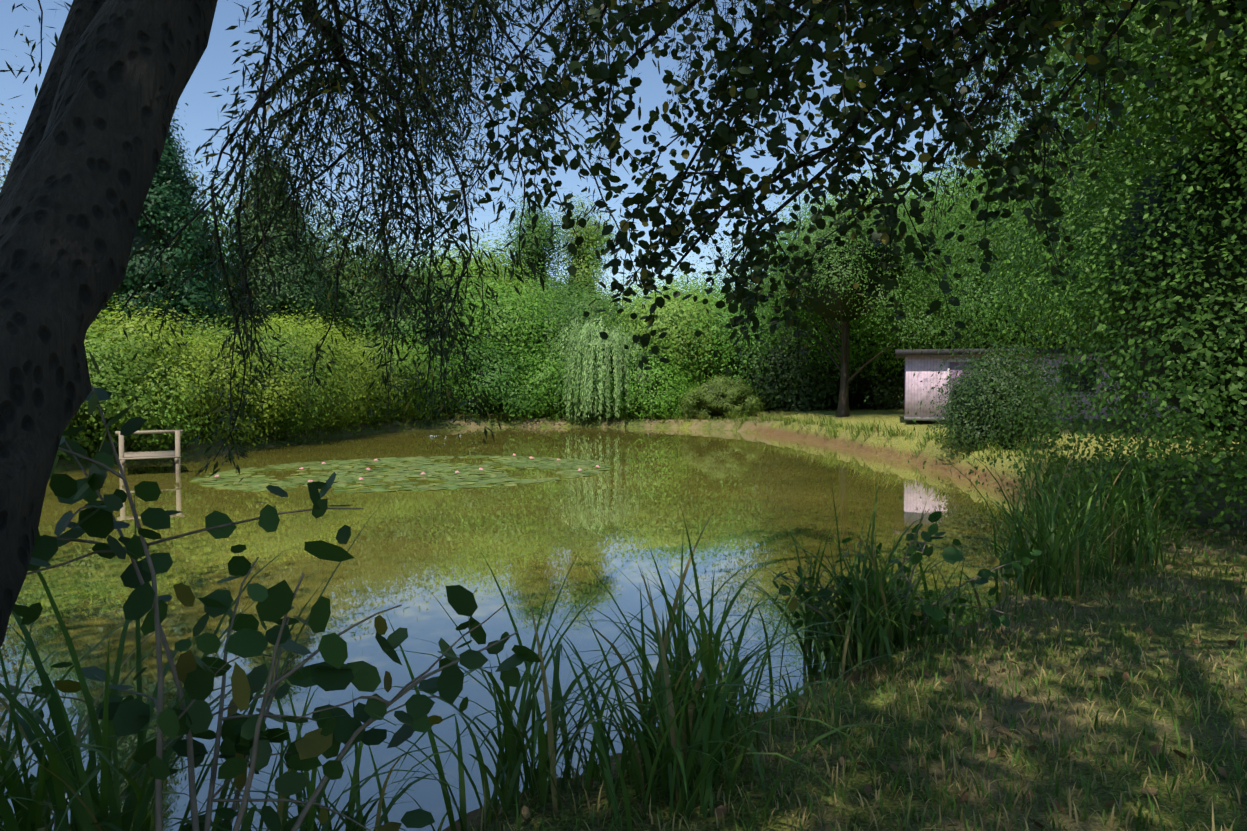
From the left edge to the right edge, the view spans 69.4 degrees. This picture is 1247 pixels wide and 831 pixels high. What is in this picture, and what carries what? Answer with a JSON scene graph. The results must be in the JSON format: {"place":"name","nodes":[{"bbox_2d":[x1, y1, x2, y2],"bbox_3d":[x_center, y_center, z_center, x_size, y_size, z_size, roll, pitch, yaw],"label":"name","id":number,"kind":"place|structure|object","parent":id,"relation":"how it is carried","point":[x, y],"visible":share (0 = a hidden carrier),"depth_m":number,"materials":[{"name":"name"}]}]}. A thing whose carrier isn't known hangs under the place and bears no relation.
{"place":"outdoors","nodes":[
{"label":"outdoors","id":0,"kind":"place"},
{"bbox_2d":[0,427,1072,830],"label":"pond water","id":1,"kind":"structure","parent":0,"point":[652,487],"depth_m":10.17,"materials":[{"name":"green liquid"}]},
{"bbox_2d":[115,430,182,473],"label":"jetty","id":2,"kind":"object","parent":1,"relation":"in","point":[175,455],"visible":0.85,"depth_m":20.09,"materials":[{"name":"brown wood"}]},
{"bbox_2d":[190,453,610,492],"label":"lily pads","id":3,"kind":"object","parent":1,"relation":"on","point":[399,473],"visible":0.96,"depth_m":19.94,"materials":[{"name":"green plant"}]},
{"bbox_2d":[0,416,1242,830],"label":"reeds","id":4,"kind":"object","parent":1,"relation":"in","point":[682,704],"visible":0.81,"depth_m":3.63,"materials":[{"name":"green plant"}]},
{"bbox_2d":[0,0,1161,310],"label":"sky","id":5,"kind":"structure","parent":0,"point":[203,111],"materials":[{"name":"blue"}]},
{"bbox_2d":[54,394,1246,830],"bbox_3d":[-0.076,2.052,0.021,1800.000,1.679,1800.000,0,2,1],"label":"ground","id":6,"kind":"structure","parent":0,"point":[930,454],"depth_m":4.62,"materials":[{"name":"green plant"}]},
{"bbox_2d":[0,55,23,189],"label":"dry tree","id":7,"kind":"object","parent":6,"relation":"on","point":[5,156],"visible":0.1,"depth_m":28.48,"materials":[{"name":"green plant"}]},
{"bbox_2d":[0,684,179,829],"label":"leafy plant","id":8,"kind":"object","parent":6,"relation":"on","point":[32,778],"visible":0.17,"depth_m":3.32,"materials":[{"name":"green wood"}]},
{"bbox_2d":[0,127,236,332],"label":"tall tree","id":9,"kind":"object","parent":6,"relation":"on","point":[193,207],"depth_m":40.60,"materials":[{"name":"green plant"}]},
{"bbox_2d":[53,312,245,473],"bbox_3d":[-13.914,-0.746,21.839,8.018,4.165,7.858,0,2,1],"label":"bush","id":10,"kind":"object","parent":6,"relation":"on","point":[93,425],"visible":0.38,"depth_m":22.11,"materials":[{"name":"green plant"}]},
{"bbox_2d":[92,103,240,339],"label":"conifer tree","id":11,"kind":"object","parent":6,"relation":"on","point":[161,190],"visible":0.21,"depth_m":31.81,"materials":[{"name":"green plant"}]},
{"bbox_2d":[84,292,261,454],"bbox_3d":[-14.142,-1.405,24.882,7.500,4.982,7.997,-1,2,-36],"label":"bush","id":12,"kind":"object","parent":6,"relation":"on","point":[184,354],"visible":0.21,"depth_m":24.22,"materials":[{"name":"green plant"}]},
{"bbox_2d":[182,153,249,329],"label":"tree","id":13,"kind":"object","parent":6,"relation":"on","point":[220,223],"depth_m":49.45,"materials":[{"name":"green plant"}]},
{"bbox_2d":[154,307,330,448],"bbox_3d":[-12.997,-1.031,27.715,7.496,4.437,7.217,0,2,1],"label":"bush","id":14,"kind":"object","parent":6,"relation":"on","point":[278,389],"visible":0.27,"depth_m":27.14,"materials":[{"name":"green plant"}]},
{"bbox_2d":[127,300,370,442],"bbox_3d":[-13.019,-1.416,30.546,8.170,5.001,8.300,1,2,21],"label":"bush","id":15,"kind":"object","parent":6,"relation":"on","point":[288,348],"visible":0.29,"depth_m":29.83,"materials":[{"name":"green plant"}]},
{"bbox_2d":[213,143,339,339],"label":"conifer tree","id":16,"kind":"object","parent":6,"relation":"on","point":[298,293],"visible":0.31,"depth_m":36.90,"materials":[{"name":"green plant"}]},
{"bbox_2d":[13,351,540,830],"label":"leafy shrub","id":17,"kind":"object","parent":6,"relation":"on","point":[247,737],"visible":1,"depth_m":2.56,"materials":[{"name":"green plant"}]},
{"bbox_2d":[200,302,384,435],"bbox_3d":[-12.689,-1.560,33.236,7.637,5.106,7.730,0,2,1],"label":"bush","id":18,"kind":"object","parent":6,"relation":"on","point":[333,416],"visible":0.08,"depth_m":32.57,"materials":[{"name":"green plant"}]},
{"bbox_2d":[199,169,456,350],"bbox_3d":[-15.622,-5.968,44.995,14.547,11.941,15.184,0,2,1],"label":"tree","id":19,"kind":"object","parent":6,"relation":"on","point":[329,264],"visible":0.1,"depth_m":42.12,"materials":[{"name":"green plant"}]},
{"bbox_2d":[252,299,411,434],"bbox_3d":[-12.541,-1.916,36.083,7.901,5.326,7.358,0,2,1],"label":"bush","id":20,"kind":"object","parent":6,"relation":"on","point":[365,369],"visible":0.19,"depth_m":35.25,"materials":[{"name":"green plant"}]},
{"bbox_2d":[224,218,474,314],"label":"tree","id":21,"kind":"object","parent":6,"relation":"on","point":[368,250],"depth_m":55.84,"materials":[{"name":"green plant"}]},
{"bbox_2d":[317,323,449,428],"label":"bush","id":22,"kind":"object","parent":6,"relation":"on","point":[409,363],"visible":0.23,"depth_m":38.18,"materials":[{"name":"green plant"}]},
{"bbox_2d":[354,331,443,425],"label":"bush","id":23,"kind":"object","parent":6,"relation":"on","point":[406,415],"visible":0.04,"depth_m":40.07,"materials":[{"name":"green plant"}]},
{"bbox_2d":[309,218,535,412],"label":"tree","id":24,"kind":"object","parent":6,"relation":"on","point":[400,323],"visible":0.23,"depth_m":43.22,"materials":[{"name":"green plant"}]},
{"bbox_2d":[370,331,488,419],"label":"bush","id":25,"kind":"object","parent":6,"relation":"on","point":[436,384],"visible":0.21,"depth_m":40.70,"materials":[{"name":"green plant"}]},
{"bbox_2d":[370,226,548,408],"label":"tree","id":26,"kind":"object","parent":6,"relation":"on","point":[448,265],"depth_m":59.73,"materials":[{"name":"green plant"}]},
{"bbox_2d":[395,216,563,408],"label":"tree","id":27,"kind":"object","parent":6,"relation":"on","point":[486,272],"visible":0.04,"depth_m":51.97,"materials":[{"name":"green plant"}]},
{"bbox_2d":[428,330,559,427],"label":"bush","id":28,"kind":"object","parent":6,"relation":"on","point":[498,379],"visible":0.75,"depth_m":41.78,"materials":[{"name":"green plant"}]},
{"bbox_2d":[389,249,610,413],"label":"tree","id":29,"kind":"object","parent":6,"relation":"on","point":[505,307],"visible":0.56,"depth_m":43.90,"materials":[{"name":"green plant"}]},
{"bbox_2d":[428,229,606,407],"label":"tree","id":30,"kind":"object","parent":6,"relation":"on","point":[512,269],"depth_m":56.16,"materials":[{"name":"green plant"}]},
{"bbox_2d":[470,337,575,425],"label":"bush","id":31,"kind":"object","parent":6,"relation":"on","point":[537,376],"visible":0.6,"depth_m":42.34,"materials":[{"name":"green plant"}]},
{"bbox_2d":[482,184,585,306],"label":"tree","id":32,"kind":"object","parent":6,"relation":"on","point":[541,228],"visible":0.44,"depth_m":55.96,"materials":[{"name":"green plant"}]},
{"bbox_2d":[0,0,1120,646],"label":"tree","id":33,"kind":"object","parent":6,"relation":"on","point":[88,156],"visible":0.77,"depth_m":3.86,"materials":[{"name":"green plant"}]},
{"bbox_2d":[498,259,639,408],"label":"tree","id":34,"kind":"object","parent":6,"relation":"on","point":[567,300],"visible":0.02,"depth_m":51.91,"materials":[{"name":"green plant"}]},
{"bbox_2d":[61,407,1079,487],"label":"grass bank tufts","id":35,"kind":"object","parent":6,"relation":"on","point":[832,424],"visible":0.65,"depth_m":28.34,"materials":[{"name":"green plant"}]},
{"bbox_2d":[521,327,639,424],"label":"bush","id":36,"kind":"object","parent":6,"relation":"on","point":[597,396],"visible":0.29,"depth_m":41.96,"materials":[{"name":"green plant"}]},
{"bbox_2d":[480,264,684,408],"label":"tree","id":37,"kind":"object","parent":6,"relation":"on","point":[582,317],"visible":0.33,"depth_m":45.17,"materials":[{"name":"green plant"}]},
{"bbox_2d":[549,185,634,310],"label":"tree","id":38,"kind":"object","parent":6,"relation":"on","point":[586,257],"visible":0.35,"depth_m":58.62,"materials":[{"name":"green plant"}]},
{"bbox_2d":[540,314,648,426],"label":"willow tree","id":39,"kind":"object","parent":6,"relation":"on","point":[587,344],"visible":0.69,"depth_m":41.55,"materials":[{"name":"green plant"}]},
{"bbox_2d":[597,338,704,424],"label":"bush","id":40,"kind":"object","parent":6,"relation":"on","point":[657,377],"visible":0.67,"depth_m":41.83,"materials":[{"name":"green plant"}]},
{"bbox_2d":[572,269,762,411],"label":"tree","id":41,"kind":"object","parent":6,"relation":"on","point":[673,333],"visible":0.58,"depth_m":44.07,"materials":[{"name":"green plant"}]},
{"bbox_2d":[639,373,698,417],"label":"round bush","id":42,"kind":"object","parent":6,"relation":"on","point":[675,396],"visible":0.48,"depth_m":41.90,"materials":[{"name":"green plant"}]},
{"bbox_2d":[596,256,749,377],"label":"tree","id":43,"kind":"object","parent":6,"relation":"on","point":[694,288],"depth_m":52.69,"materials":[{"name":"green plant"}]},
{"bbox_2d":[621,272,766,384],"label":"tree","id":44,"kind":"object","parent":6,"relation":"on","point":[700,289],"depth_m":55.30,"materials":[{"name":"green plant"}]},
{"bbox_2d":[677,373,768,418],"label":"round bush","id":45,"kind":"object","parent":6,"relation":"on","point":[719,397],"visible":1,"depth_m":40.62,"materials":[{"name":"green plant"}]},
{"bbox_2d":[691,362,775,407],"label":"bush","id":46,"kind":"object","parent":6,"relation":"on","point":[743,381],"depth_m":48.30,"materials":[{"name":"green plant"}]},
{"bbox_2d":[680,281,788,322],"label":"tree","id":47,"kind":"object","parent":6,"relation":"on","point":[745,309],"visible":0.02,"depth_m":50.30,"materials":[{"name":"green plant"}]},
{"bbox_2d":[641,280,880,412],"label":"tree","id":48,"kind":"object","parent":6,"relation":"on","point":[725,354],"visible":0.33,"depth_m":43.89,"materials":[{"name":"green plant"}]},
{"bbox_2d":[718,316,877,411],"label":"bush","id":49,"kind":"object","parent":6,"relation":"on","point":[804,396],"visible":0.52,"depth_m":42.36,"materials":[{"name":"green plant"}]},
{"bbox_2d":[391,0,1246,372],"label":"alder tree","id":50,"kind":"object","parent":6,"relation":"on","point":[937,80],"visible":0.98,"depth_m":4.55,"materials":[{"name":"green plant"}]},
{"bbox_2d":[699,217,956,405],"bbox_3d":[13.613,-6.106,55.564,21.289,11.170,17.721,2,3,43],"label":"tree","id":51,"kind":"object","parent":6,"relation":"on","point":[903,331],"depth_m":48.69,"materials":[{"name":"green plant"}]},
{"bbox_2d":[671,165,1011,416],"bbox_3d":[8.241,-4.807,37.547,14.695,9.899,15.598,0,2,1],"label":"tree","id":52,"kind":"object","parent":6,"relation":"on","point":[832,286],"visible":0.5,"depth_m":35.53,"materials":[{"name":"green plant"}]},
{"bbox_2d":[725,174,967,408],"bbox_3d":[11.338,-6.081,44.905,14.249,11.762,14.199,0,2,1],"label":"tree","id":53,"kind":"object","parent":6,"relation":"on","point":[863,334],"visible":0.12,"depth_m":41.99,"materials":[{"name":"green plant"}]},
{"bbox_2d":[808,321,931,410],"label":"bush","id":54,"kind":"object","parent":6,"relation":"on","point":[858,397],"visible":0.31,"depth_m":44.74,"materials":[{"name":"green plant"}]},
{"bbox_2d":[781,156,983,407],"bbox_3d":[14.531,-7.392,49.020,14.973,14.140,14.634,1,2,28],"label":"tree","id":55,"kind":"object","parent":6,"relation":"on","point":[911,193],"depth_m":46.42,"materials":[{"name":"green plant"}]},
{"bbox_2d":[522,483,1246,830],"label":"litter leaves","id":56,"kind":"object","parent":6,"relation":"on","point":[1154,751],"visible":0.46,"depth_m":3.90,"materials":[{"name":"brown plant"}]},
{"bbox_2d":[773,511,1041,649],"bbox_3d":[1.808,1.192,5.936,1.756,1.223,1.685,0,2,1],"label":"leafy plant","id":57,"kind":"object","parent":6,"relation":"on","point":[952,555],"visible":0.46,"depth_m":5.76,"materials":[{"name":"green plant"}]},
{"bbox_2d":[894,330,989,405],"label":"bush","id":58,"kind":"object","parent":6,"relation":"on","point":[938,348],"depth_m":48.38,"materials":[{"name":"green plant"}]},
{"bbox_2d":[832,155,1057,347],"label":"tree","id":59,"kind":"object","parent":6,"relation":"on","point":[947,208],"depth_m":50.52,"materials":[{"name":"green plant"}]},
{"bbox_2d":[899,125,1069,348],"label":"tree","id":60,"kind":"object","parent":6,"relation":"on","point":[994,258],"depth_m":44.81,"materials":[{"name":"green plant"}]},
{"bbox_2d":[855,136,1116,389],"bbox_3d":[17.131,-6.569,43.630,13.701,12.918,14.339,-1,2,-20],"label":"tree","id":61,"kind":"object","parent":6,"relation":"on","point":[978,315],"visible":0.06,"depth_m":40.16,"materials":[{"name":"green plant"}]},
{"bbox_2d":[915,331,1083,464],"bbox_3d":[8.487,-0.418,20.368,3.825,3.057,3.487,2,3,40],"label":"lawn bush","id":62,"kind":"object","parent":6,"relation":"on","point":[962,400],"visible":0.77,"depth_m":19.75,"materials":[{"name":"green plant"}]},
{"bbox_2d":[852,78,1195,431],"bbox_3d":[14.080,-4.572,24.860,15.772,10.278,13.784,0,2,1],"label":"tree","id":63,"kind":"object","parent":6,"relation":"on","point":[971,195],"visible":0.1,"depth_m":24.48,"materials":[{"name":"green plant"}]},
{"bbox_2d":[812,0,1246,567],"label":"tree","id":64,"kind":"object","parent":6,"relation":"on","point":[1176,298],"visible":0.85,"depth_m":9.27,"materials":[{"name":"green plant"}]},
{"bbox_2d":[980,312,1079,348],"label":"bush","id":65,"kind":"object","parent":6,"relation":"on","point":[1036,338],"depth_m":43.51,"materials":[{"name":"green plant"}]},
{"bbox_2d":[895,347,1180,422],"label":"shed","id":66,"kind":"structure","parent":6,"relation":"on","point":[919,363],"depth_m":30.55,"materials":[{"name":"white paint"}]},
{"bbox_2d":[831,0,1246,220],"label":"tree","id":67,"kind":"object","parent":6,"relation":"on","point":[1138,14],"visible":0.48,"depth_m":8.95,"materials":[{"name":"green plant"}]},
{"bbox_2d":[950,119,1142,347],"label":"tree","id":68,"kind":"object","parent":6,"relation":"on","point":[1052,320],"visible":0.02,"depth_m":40.77,"materials":[{"name":"green plant"}]},
{"bbox_2d":[997,111,1131,347],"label":"tree","id":69,"kind":"object","parent":6,"relation":"on","point":[1078,330],"depth_m":38.87,"materials":[{"name":"green plant"}]},
{"bbox_2d":[945,98,1192,423],"bbox_3d":[16.867,-4.910,27.922,14.164,10.699,13.658,0,2,1],"label":"tree","id":70,"kind":"object","parent":6,"relation":"on","point":[1052,288],"visible":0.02,"depth_m":28.62,"materials":[{"name":"green plant"}]},
{"bbox_2d":[943,0,1246,219],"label":"tree","id":71,"kind":"object","parent":6,"relation":"on","point":[1061,71],"visible":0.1,"depth_m":21.82,"materials":[{"name":"green plant"}]},
{"bbox_2d":[997,57,1246,509],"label":"tree","id":72,"kind":"object","parent":6,"relation":"on","point":[1170,407],"depth_m":13.03,"materials":[{"name":"green plant"}]},
{"bbox_2d":[1062,4,1246,203],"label":"tree","id":73,"kind":"object","parent":6,"relation":"on","point":[1234,28],"visible":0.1,"depth_m":9.46,"materials":[{"name":"green plant"}]}
]}

